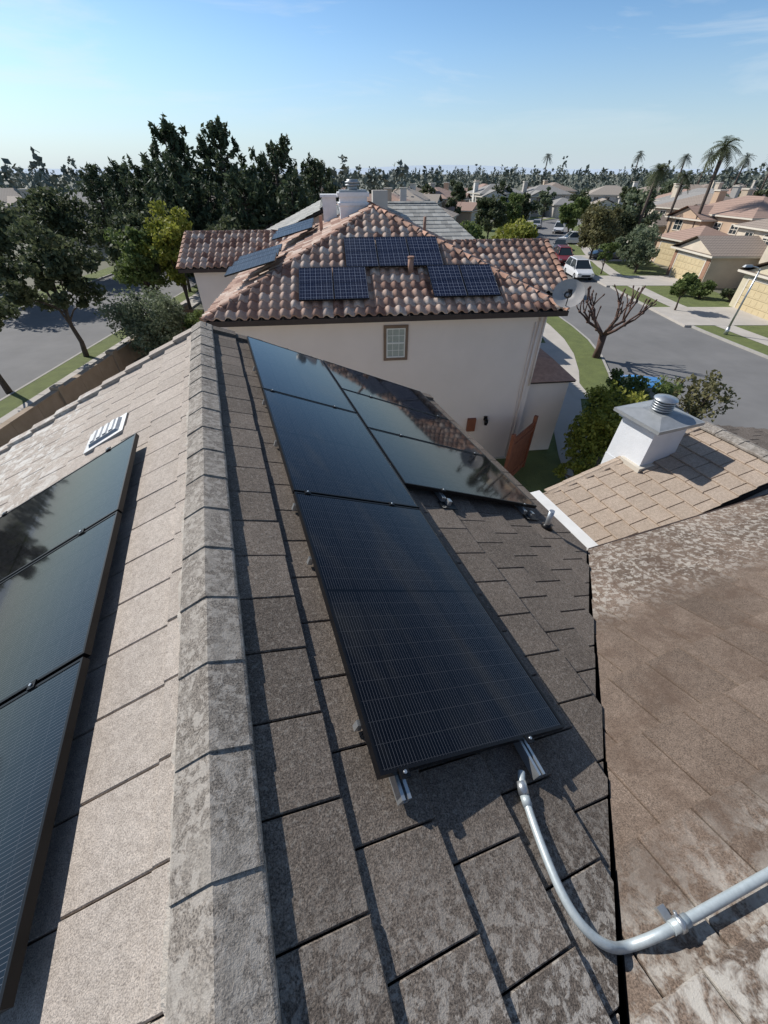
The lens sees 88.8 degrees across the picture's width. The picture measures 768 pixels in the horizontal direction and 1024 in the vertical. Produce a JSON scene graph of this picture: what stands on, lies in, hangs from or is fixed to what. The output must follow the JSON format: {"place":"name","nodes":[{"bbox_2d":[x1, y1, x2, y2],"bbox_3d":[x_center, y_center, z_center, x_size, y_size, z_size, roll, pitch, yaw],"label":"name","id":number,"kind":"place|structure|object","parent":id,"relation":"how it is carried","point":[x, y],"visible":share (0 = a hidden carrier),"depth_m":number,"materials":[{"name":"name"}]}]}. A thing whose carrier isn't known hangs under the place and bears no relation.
{"place":"outdoors","nodes":[
{"label":"outdoors","id":0,"kind":"place"},
{"bbox_2d":[0,335,190,1023],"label":"roof slope","id":1,"kind":"structure","parent":0,"point":[93,954],"depth_m":1.49,"materials":[{"name":"tile"}]},
{"bbox_2d":[0,272,195,398],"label":"street","id":2,"kind":"structure","parent":0,"point":[35,342],"depth_m":27.84,"materials":[{"name":"asphalt"}]},
{"bbox_2d":[0,291,201,423],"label":"sidewalk","id":3,"kind":"structure","parent":0,"point":[195,299],"depth_m":22.10,"materials":[{"name":"concrete"}]},
{"bbox_2d":[133,352,560,461],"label":"yard","id":4,"kind":"structure","parent":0,"point":[142,356],"depth_m":24.31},
{"bbox_2d":[0,303,188,446],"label":"block wall","id":5,"kind":"structure","parent":4,"relation":"on","point":[113,362],"depth_m":18.94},
{"bbox_2d":[103,226,172,296],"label":"garden tree","id":6,"kind":"object","parent":4,"relation":"on","point":[143,273],"visible":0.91,"depth_m":25.88,"materials":[{"name":"green plant"}]},
{"bbox_2d":[94,285,187,354],"bbox_3d":[-13.511,-11.052,22.946,5.179,4.206,4.718,19,44,21],"label":"olive tree","id":7,"kind":"object","parent":4,"relation":"on","point":[165,314],"visible":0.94,"depth_m":21.84,"materials":[{"name":"green plant"}]},
{"bbox_2d":[133,200,192,308],"bbox_3d":[-14.326,-16.877,27.122,4.034,7.505,3.786,9,42,11],"label":"garden tree","id":8,"kind":"object","parent":4,"relation":"on","point":[166,233],"visible":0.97,"depth_m":25.45,"materials":[{"name":"green plant"}]},
{"bbox_2d":[178,269,576,458],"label":"walls","id":9,"kind":"structure","parent":4,"relation":"on","point":[460,369],"depth_m":12.81,"materials":[{"name":"paint"}]},
{"bbox_2d":[179,230,290,268],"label":"tiled roof","id":10,"kind":"structure","parent":9,"relation":"on","point":[219,249],"depth_m":18.04,"materials":[{"name":"ceramic"}]},
{"bbox_2d":[200,202,372,317],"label":"roof","id":11,"kind":"structure","parent":9,"relation":"on","point":[295,244],"depth_m":13.61,"materials":[{"name":"ceramic"}]},
{"bbox_2d":[199,206,374,321],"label":"ridge tiles","id":12,"kind":"object","parent":11,"relation":"attached to","point":[246,291],"visible":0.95,"depth_m":11.89,"materials":[{"name":"ceramic"}]},
{"bbox_2d":[320,179,368,222],"bbox_3d":[-1.576,-11.568,15.859,1.372,2.920,3.143,-17,44,-19],"label":"chimney","id":13,"kind":"object","parent":11,"relation":"on","point":[352,198],"visible":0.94,"depth_m":14.42,"materials":[{"name":"white paint"}]},
{"bbox_2d":[206,217,562,321],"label":"roof front deck","id":14,"kind":"structure","parent":9,"relation":"on","point":[379,314],"depth_m":11.35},
{"bbox_2d":[299,267,333,300],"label":"solar panel","id":15,"kind":"object","parent":14,"relation":"on","point":[315,283],"visible":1,"depth_m":11.42,"materials":[{"name":"blue glass"}]},
{"bbox_2d":[332,266,368,299],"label":"solar panel","id":16,"kind":"object","parent":14,"relation":"on","point":[350,283],"visible":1,"depth_m":11.51,"materials":[{"name":"blue glass"}]},
{"bbox_2d":[343,237,378,267],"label":"solar panel","id":17,"kind":"object","parent":14,"relation":"on","point":[360,251],"visible":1,"depth_m":12.23,"materials":[{"name":"blue glass"}]},
{"bbox_2d":[204,206,565,320],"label":"roof front","id":18,"kind":"structure","parent":14,"relation":"on","point":[276,296],"depth_m":11.64,"materials":[{"name":"ceramic"}]},
{"bbox_2d":[375,236,408,266],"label":"solar panel","id":19,"kind":"object","parent":14,"relation":"on","point":[392,251],"visible":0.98,"depth_m":12.31,"materials":[{"name":"blue glass"}]},
{"bbox_2d":[406,236,443,266],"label":"solar panel","id":20,"kind":"object","parent":14,"relation":"on","point":[424,251],"visible":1,"depth_m":12.41,"materials":[{"name":"blue glass"}]},
{"bbox_2d":[427,265,467,297],"bbox_3d":[1.884,-6.962,11.791,0.990,0.040,1.500,-4,63,-5],"label":"solar panel","id":21,"kind":"object","parent":14,"relation":"on","point":[446,280],"visible":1,"depth_m":11.75,"materials":[{"name":"blue glass"}]},
{"bbox_2d":[374,205,569,310],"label":"ridge tiles","id":22,"kind":"object","parent":14,"relation":"attached to","point":[469,257],"visible":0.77,"depth_m":12.59,"materials":[{"name":"ceramic"}]},
{"bbox_2d":[459,264,500,296],"bbox_3d":[2.888,-7.036,11.876,0.990,0.040,1.500,-4,63,-5],"label":"solar panel","id":23,"kind":"object","parent":14,"relation":"on","point":[479,280],"visible":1,"depth_m":11.84,"materials":[{"name":"blue glass"}]},
{"bbox_2d":[384,325,408,360],"bbox_3d":[0.368,-5.265,12.217,0.760,1.050,0.043,-4,41,-5],"label":"window","id":24,"kind":"structure","parent":9,"relation":"attached to","point":[395,342],"depth_m":12.20,"materials":[{"name":"glass"}]},
{"bbox_2d":[445,238,561,292],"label":"roof wing front","id":25,"kind":"structure","parent":9,"relation":"on","point":[486,252],"depth_m":14.09,"materials":[{"name":"tile"}]},
{"bbox_2d":[466,317,546,456],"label":"downspouts","id":26,"kind":"object","parent":9,"relation":"attached to","point":[471,424],"visible":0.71,"depth_m":13.47,"materials":[{"name":"paint"}]},
{"bbox_2d":[552,279,584,308],"bbox_3d":[5.358,-6.250,11.392,0.816,0.842,0.616,-4,41,-5],"label":"satellite dish","id":27,"kind":"object","parent":9,"relation":"on","point":[568,293],"visible":0.94,"depth_m":11.40,"materials":[{"name":"grey metal"}]},
{"bbox_2d":[551,449,597,482],"bbox_3d":[6.482,-1.254,13.504,1.512,1.755,1.270,0,41,0],"label":"garden shrub","id":28,"kind":"object","parent":4,"relation":"on","point":[577,466],"visible":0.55,"depth_m":13.28,"materials":[{"name":"green plant"}]},
{"bbox_2d":[561,379,648,466],"bbox_3d":[7.897,-2.728,13.981,3.286,3.358,3.329,0,41,0],"label":"garden tree","id":29,"kind":"object","parent":4,"relation":"on","point":[597,427],"visible":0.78,"depth_m":13.38,"materials":[{"name":"green plant"}]},
{"bbox_2d":[738,489,767,502],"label":"walls","id":30,"kind":"structure","parent":4,"relation":"on","point":[763,492],"depth_m":5.00,"materials":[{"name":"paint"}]},
{"bbox_2d":[705,483,767,512],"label":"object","id":31,"kind":"structure","parent":30,"relation":"on","point":[747,495],"depth_m":4.91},
{"bbox_2d":[543,429,767,544],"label":"roof","id":32,"kind":"structure","parent":31,"relation":"on","point":[698,472],"depth_m":5.17,"materials":[{"name":"tile"}]},
{"bbox_2d":[530,490,597,549],"bbox_3d":[2.373,0.204,5.125,0.160,0.180,1.390,-13,43,-15],"label":"white gutter","id":33,"kind":"object","parent":32,"relation":"attached to","point":[577,532],"visible":0.21,"depth_m":5.08,"materials":[{"name":"paint"}]},
{"bbox_2d":[544,427,699,493],"bbox_3d":[3.539,-0.802,5.702,2.602,0.661,0.146,-13,43,-15],"label":"rake","id":34,"kind":"object","parent":32,"relation":"on","point":[587,474],"visible":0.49,"depth_m":5.63,"materials":[{"name":"wood"}]},
{"bbox_2d":[601,394,704,472],"bbox_3d":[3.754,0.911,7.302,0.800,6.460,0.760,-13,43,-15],"label":"roof chimney","id":35,"kind":"object","parent":32,"relation":"on","point":[648,433],"visible":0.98,"depth_m":5.36,"materials":[{"name":"white paint"}]},
{"bbox_3d":[6.333,-0.912,6.044,2.971,0.778,1.270,-13,43,-15],"label":"right deck of low roof","id":36,"kind":"object","parent":30,"relation":"on","visible":0},
{"bbox_2d":[717,425,767,449],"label":"roof","id":37,"kind":"structure","parent":36,"relation":"on","point":[758,437],"depth_m":5.94,"materials":[{"name":"tile"}]},
{"bbox_2d":[699,421,767,462],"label":"ridge caps","id":38,"kind":"object","parent":37,"relation":"on","point":[759,452],"visible":0.92,"depth_m":5.42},
{"bbox_2d":[0,165,765,174],"bbox_3d":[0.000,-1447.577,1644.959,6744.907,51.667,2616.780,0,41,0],"label":"hills","id":39,"kind":"structure","parent":0,"point":[472,169],"depth_m":2504.77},
{"bbox_2d":[0,174,766,365],"bbox_3d":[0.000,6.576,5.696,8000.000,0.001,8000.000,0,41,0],"label":"ground","id":40,"kind":"structure","parent":0,"point":[103,265],"depth_m":302.30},
{"bbox_2d":[0,298,22,393],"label":"street tree","id":41,"kind":"object","parent":40,"relation":"on","point":[7,310],"visible":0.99,"depth_m":18.52,"materials":[{"name":"green plant"}]},
{"bbox_2d":[10,265,114,306],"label":"grass verge","id":42,"kind":"object","parent":40,"relation":"on","point":[101,273],"depth_m":43.22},
{"bbox_2d":[0,200,26,265],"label":"street tree","id":43,"kind":"object","parent":42,"relation":"on","point":[7,246],"visible":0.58,"depth_m":31.02,"materials":[{"name":"green plant"}]},
{"bbox_2d":[5,185,107,276],"bbox_3d":[-32.697,-28.474,40.207,7.714,7.936,7.943,30,49,30],"label":"street tree","id":44,"kind":"object","parent":42,"relation":"on","point":[52,214],"visible":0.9,"depth_m":38.45,"materials":[{"name":"green plant"}]},
{"bbox_2d":[66,162,118,250],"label":"pine tree","id":45,"kind":"object","parent":40,"relation":"on","point":[93,182],"visible":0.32,"depth_m":47.41,"materials":[{"name":"green plant"}]},
{"bbox_2d":[0,284,198,417],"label":"grass verge","id":46,"kind":"object","parent":40,"relation":"on","point":[13,401],"depth_m":22.14,"materials":[{"name":"plant"}]},
{"bbox_2d":[0,214,109,356],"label":"street tree","id":47,"kind":"object","parent":46,"relation":"on","point":[47,261],"visible":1,"depth_m":20.68,"materials":[{"name":"green plant"}]},
{"bbox_2d":[89,212,163,295],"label":"street tree","id":48,"kind":"object","parent":46,"relation":"on","point":[130,220],"visible":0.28,"depth_m":27.81,"materials":[{"name":"green plant"}]},
{"bbox_2d":[126,192,201,291],"bbox_3d":[-18.615,-23.990,35.248,6.256,7.640,7.430,0,41,0],"label":"street tree","id":49,"kind":"object","parent":46,"relation":"on","point":[187,203],"visible":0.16,"depth_m":32.72,"materials":[{"name":"green plant"}]},
{"bbox_2d":[95,155,144,244],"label":"pine tree","id":50,"kind":"object","parent":40,"relation":"on","point":[112,179],"visible":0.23,"depth_m":43.61,"materials":[{"name":"green plant"}]},
{"bbox_2d":[116,149,159,217],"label":"pine tree","id":51,"kind":"object","parent":40,"relation":"on","point":[137,187],"visible":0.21,"depth_m":40.10,"materials":[{"name":"green plant"}]},
{"bbox_2d":[134,152,222,278],"bbox_3d":[-17.868,-26.037,35.685,7.823,10.252,8.530,27,48,28],"label":"pine tree","id":52,"kind":"object","parent":40,"relation":"on","point":[176,178],"visible":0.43,"depth_m":33.23,"materials":[{"name":"green plant"}]},
{"bbox_2d":[138,112,230,215],"bbox_3d":[-19.970,-31.036,39.437,9.071,12.890,8.401,0,41,0],"label":"pine tree","id":53,"kind":"object","parent":40,"relation":"on","point":[169,135],"visible":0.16,"depth_m":36.35,"materials":[{"name":"green plant"}]},
{"bbox_2d":[194,115,276,228],"bbox_3d":[-15.261,-31.076,39.583,9.560,12.760,7.675,0,41,0],"label":"pine tree","id":54,"kind":"object","parent":40,"relation":"on","point":[220,164],"visible":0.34,"depth_m":36.57,"materials":[{"name":"green plant"}]},
{"bbox_2d":[211,163,293,229],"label":"pine tree","id":55,"kind":"object","parent":40,"relation":"on","point":[241,190],"visible":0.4,"depth_m":33.89,"materials":[{"name":"green plant"}]},
{"bbox_2d":[248,133,310,222],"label":"pine tree","id":56,"kind":"object","parent":40,"relation":"on","point":[277,155],"visible":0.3,"depth_m":38.44,"materials":[{"name":"green plant"}]},
{"bbox_2d":[265,166,313,227],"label":"pine tree","id":57,"kind":"object","parent":40,"relation":"on","point":[294,193],"visible":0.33,"depth_m":34.83,"materials":[{"name":"green plant"}]},
{"bbox_2d":[299,152,338,203],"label":"pine tree","id":58,"kind":"object","parent":40,"relation":"on","point":[314,170],"visible":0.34,"depth_m":42.13,"materials":[{"name":"green plant"}]},
{"bbox_2d":[0,146,767,211],"bbox_3d":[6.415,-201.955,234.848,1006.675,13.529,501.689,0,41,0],"label":"distant trees","id":59,"kind":"object","parent":40,"relation":"on","point":[397,177],"visible":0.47,"depth_m":123.68,"materials":[{"name":"green plant"}]},
{"bbox_2d":[491,215,538,238],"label":"garden tree","id":60,"kind":"object","parent":40,"relation":"on","point":[516,230],"visible":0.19,"depth_m":34.94,"materials":[{"name":"green plant"}]},
{"bbox_2d":[521,181,573,217],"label":"suburban house","id":61,"kind":"structure","parent":40,"relation":"on","point":[561,198],"depth_m":99.60,"materials":[{"name":"beige paint"}]},
{"bbox_2d":[557,196,591,232],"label":"street tree","id":62,"kind":"object","parent":40,"relation":"on","point":[571,214],"visible":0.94,"depth_m":63.52,"materials":[{"name":"green plant"}]},
{"bbox_2d":[586,181,639,209],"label":"suburban house","id":63,"kind":"structure","parent":40,"relation":"on","point":[608,195],"depth_m":96.42,"materials":[{"name":"beige paint"}]},
{"bbox_2d":[624,188,663,242],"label":"garden tree","id":64,"kind":"object","parent":40,"relation":"on","point":[639,199],"visible":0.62,"depth_m":53.25,"materials":[{"name":"green plant"}]},
{"bbox_2d":[627,188,755,245],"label":"suburban house","id":65,"kind":"structure","parent":40,"relation":"on","point":[665,208],"depth_m":59.65,"materials":[{"name":"beige paint"}]},
{"bbox_2d":[658,369,740,421],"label":"garden tree","id":66,"kind":"object","parent":40,"relation":"on","point":[699,407],"visible":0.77,"depth_m":15.07,"materials":[{"name":"green plant"}]},
{"bbox_2d":[651,189,767,266],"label":"suburban house","id":67,"kind":"structure","parent":40,"relation":"on","point":[718,216],"depth_m":47.26,"materials":[{"name":"beige paint"}]},
{"bbox_2d":[666,218,767,287],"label":"suburban house","id":68,"kind":"structure","parent":40,"relation":"on","point":[720,261],"depth_m":38.28,"materials":[{"name":"beige paint"}]},
{"bbox_2d":[692,135,742,227],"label":"palm tree","id":69,"kind":"object","parent":40,"relation":"on","point":[724,147],"visible":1,"depth_m":44.33,"materials":[{"name":"green plant"}]},
{"bbox_2d":[729,262,767,319],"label":"suburban house","id":70,"kind":"structure","parent":40,"relation":"on","point":[755,302],"depth_m":31.04,"materials":[{"name":"beige paint"}]},
{"bbox_2d":[0,0,767,168],"label":"sky","id":71,"kind":"structure","parent":0,"point":[597,84],"materials":[{"name":"blue"}]},
{"bbox_2d":[213,332,619,1023],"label":"roof right slope","id":72,"kind":"structure","parent":0,"point":[409,900],"depth_m":1.45,"materials":[{"name":"tile"}]},
{"bbox_2d":[262,703,614,1017],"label":"shingle gaps","id":73,"kind":"structure","parent":72,"relation":"attached to","point":[436,956],"depth_m":1.22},
{"bbox_2d":[1,366,544,805],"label":"panel mounting rails","id":74,"kind":"object","parent":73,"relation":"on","point":[400,789],"visible":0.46,"depth_m":1.73,"materials":[{"name":"metal"}]},
{"bbox_2d":[0,657,89,1013],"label":"solar panel","id":75,"kind":"object","parent":74,"relation":"attached to","point":[38,721],"visible":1,"depth_m":1.40,"materials":[{"name":"black glass"}]},
{"bbox_2d":[0,511,121,705],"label":"solar panel","id":76,"kind":"object","parent":74,"relation":"attached to","point":[51,602],"visible":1,"depth_m":2.09,"materials":[{"name":"black glass"}]},
{"bbox_2d":[0,433,138,582],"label":"solar panel","id":77,"kind":"object","parent":74,"relation":"attached to","point":[62,511],"visible":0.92,"depth_m":2.84,"materials":[{"name":"black glass"}]},
{"bbox_2d":[246,336,356,412],"bbox_3d":[-1.046,-1.681,4.725,1.030,0.036,1.720,7,35,-30],"label":"solar panel","id":78,"kind":"object","parent":74,"relation":"attached to","point":[279,369],"visible":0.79,"depth_m":4.59,"materials":[{"name":"black glass"}]},
{"bbox_2d":[262,389,418,508],"bbox_3d":[-0.456,-0.609,3.488,1.030,0.036,1.720,7,35,-30],"label":"solar panel","id":79,"kind":"object","parent":74,"relation":"attached to","point":[327,450],"visible":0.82,"depth_m":3.30,"materials":[{"name":"black glass"}]},
{"bbox_2d":[323,360,448,419],"bbox_3d":[0.029,-1.755,5.686,1.720,0.036,1.030,7,35,-30],"label":"solar panel","id":80,"kind":"object","parent":74,"relation":"attached to","point":[348,379],"visible":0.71,"depth_m":5.61,"materials":[{"name":"black glass"}]},
{"bbox_2d":[342,389,485,456],"bbox_3d":[0.385,-1.108,4.940,1.720,0.037,1.030,7,35,-30],"label":"solar panel","id":81,"kind":"object","parent":74,"relation":"attached to","point":[382,415],"visible":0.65,"depth_m":4.85,"materials":[{"name":"black glass"}]},
{"bbox_2d":[293,491,564,779],"bbox_3d":[0.133,0.463,2.250,1.030,0.038,1.720,7,35,-30],"label":"solar panel","id":82,"kind":"object","parent":74,"relation":"attached to","point":[436,670],"visible":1,"depth_m":1.97,"materials":[{"name":"black glass"}]},
{"bbox_2d":[368,428,536,507],"bbox_3d":[0.741,-0.461,4.193,1.720,0.036,1.030,7,35,-30],"label":"solar panel","id":83,"kind":"object","parent":74,"relation":"attached to","point":[418,464],"visible":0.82,"depth_m":4.08,"materials":[{"name":"black glass"}]},
{"bbox_2d":[388,203,474,239],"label":"roof front","id":84,"kind":"structure","parent":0,"point":[440,221],"depth_m":24.13,"materials":[{"name":"grey tile"}]},
{"bbox_2d":[435,182,477,226],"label":"suburban house","id":85,"kind":"structure","parent":0,"point":[468,210],"depth_m":82.65,"materials":[{"name":"beige paint"}]},
{"bbox_2d":[479,216,609,492],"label":"grass verge","id":86,"kind":"object","parent":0,"point":[534,473],"depth_m":21.06,"materials":[{"name":"plant"}]},
{"bbox_2d":[473,194,508,238],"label":"garden tree","id":87,"kind":"object","parent":86,"relation":"on","point":[488,209],"visible":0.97,"depth_m":61.28,"materials":[{"name":"green plant"}]},
{"bbox_2d":[576,284,656,358],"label":"bare pruned tree","id":88,"kind":"object","parent":86,"relation":"on","point":[601,339],"visible":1,"depth_m":22.54,"materials":[{"name":"brown plant"}]},
{"bbox_2d":[582,368,683,413],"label":"garden tree","id":89,"kind":"object","parent":86,"relation":"on","point":[666,387],"visible":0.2,"depth_m":14.35,"materials":[{"name":"green plant"}]},
{"bbox_2d":[503,217,586,478],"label":"sidewalk","id":90,"kind":"structure","parent":0,"point":[556,342],"depth_m":19.54,"materials":[{"name":"concrete"}]},
{"bbox_2d":[588,556,661,1023],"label":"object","id":91,"kind":"structure","parent":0,"point":[626,1005],"depth_m":1.56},
{"bbox_2d":[587,557,625,1023],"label":"valley flashing","id":92,"kind":"object","parent":91,"relation":"attached to","point":[620,1010],"depth_m":1.52,"materials":[{"name":"black metal"}]},
{"bbox_2d":[515,770,767,954],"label":"electrical conduit","id":93,"kind":"object","parent":91,"relation":"on","point":[676,924],"visible":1,"depth_m":1.35,"materials":[{"name":"metal"}]},
{"bbox_2d":[536,218,767,428],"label":"street","id":94,"kind":"structure","parent":0,"point":[648,342],"depth_m":24.77,"materials":[{"name":"asphalt"}]},
{"bbox_2d":[564,256,594,279],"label":"parked car","id":95,"kind":"object","parent":94,"relation":"on","point":[575,267],"visible":0.92,"depth_m":41.66,"materials":[{"name":"white paint"}]},
{"bbox_2d":[568,224,767,354],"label":"grass verge","id":96,"kind":"object","parent":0,"point":[713,299],"depth_m":35.56,"materials":[{"name":"plant"}]},
{"bbox_2d":[576,200,623,258],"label":"street tree","id":97,"kind":"object","parent":96,"relation":"on","point":[597,222],"visible":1,"depth_m":48.30,"materials":[{"name":"green plant"}]},
{"bbox_2d":[615,223,661,266],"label":"garden tree","id":98,"kind":"object","parent":96,"relation":"on","point":[640,231],"visible":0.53,"depth_m":45.05,"materials":[{"name":"green plant"}]},
{"bbox_2d":[619,238,659,272],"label":"garden tree","id":99,"kind":"object","parent":96,"relation":"on","point":[645,253],"visible":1,"depth_m":43.10,"materials":[{"name":"green plant"}]},
{"bbox_2d":[572,243,767,326],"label":"driveway","id":100,"kind":"structure","parent":0,"point":[695,316],"depth_m":31.89,"materials":[{"name":"concrete"}]},
{"bbox_2d":[670,271,700,309],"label":"street tree","id":101,"kind":"object","parent":100,"relation":"on","point":[688,283],"visible":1,"depth_m":30.59,"materials":[{"name":"green plant"}]},
{"bbox_2d":[580,229,767,345],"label":"sidewalk","id":102,"kind":"structure","parent":0,"point":[607,269],"depth_m":34.67,"materials":[{"name":"concrete"}]},
{"bbox_2d":[588,495,767,1023],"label":"roof cross slope","id":103,"kind":"structure","parent":0,"point":[680,613],"depth_m":1.96,"materials":[{"name":"tile"}]},
{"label":"left roof slope","id":104,"kind":"object","parent":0,"visible":0},
{"bbox_2d":[0,328,190,453],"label":"rake tiles","id":105,"kind":"object","parent":104,"relation":"attached to","point":[155,353],"visible":0.39,"depth_m":4.98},
{"bbox_2d":[83,412,128,454],"bbox_3d":[-2.710,-0.770,3.836,0.412,0.204,0.380,-13,43,-15],"label":"roof vent","id":106,"kind":"object","parent":104,"relation":"on","point":[113,428],"visible":0.98,"depth_m":3.74,"materials":[{"name":"metal"}]},
{"bbox_2d":[160,334,190,1023],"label":"ridge mortar","id":107,"kind":"object","parent":104,"relation":"on","point":[163,981],"visible":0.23,"depth_m":1.08,"materials":[{"name":"concrete"}]},
{"bbox_2d":[165,321,281,1023],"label":"ridge caps","id":108,"kind":"object","parent":107,"relation":"on","point":[222,969],"visible":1,"depth_m":1.24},
{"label":"patio","id":109,"kind":"structure","parent":0,"visible":0},
{"bbox_2d":[504,415,538,475],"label":"wooden gate","id":110,"kind":"structure","parent":109,"relation":"on","point":[517,452],"depth_m":13.83,"materials":[{"name":"brown wood"}]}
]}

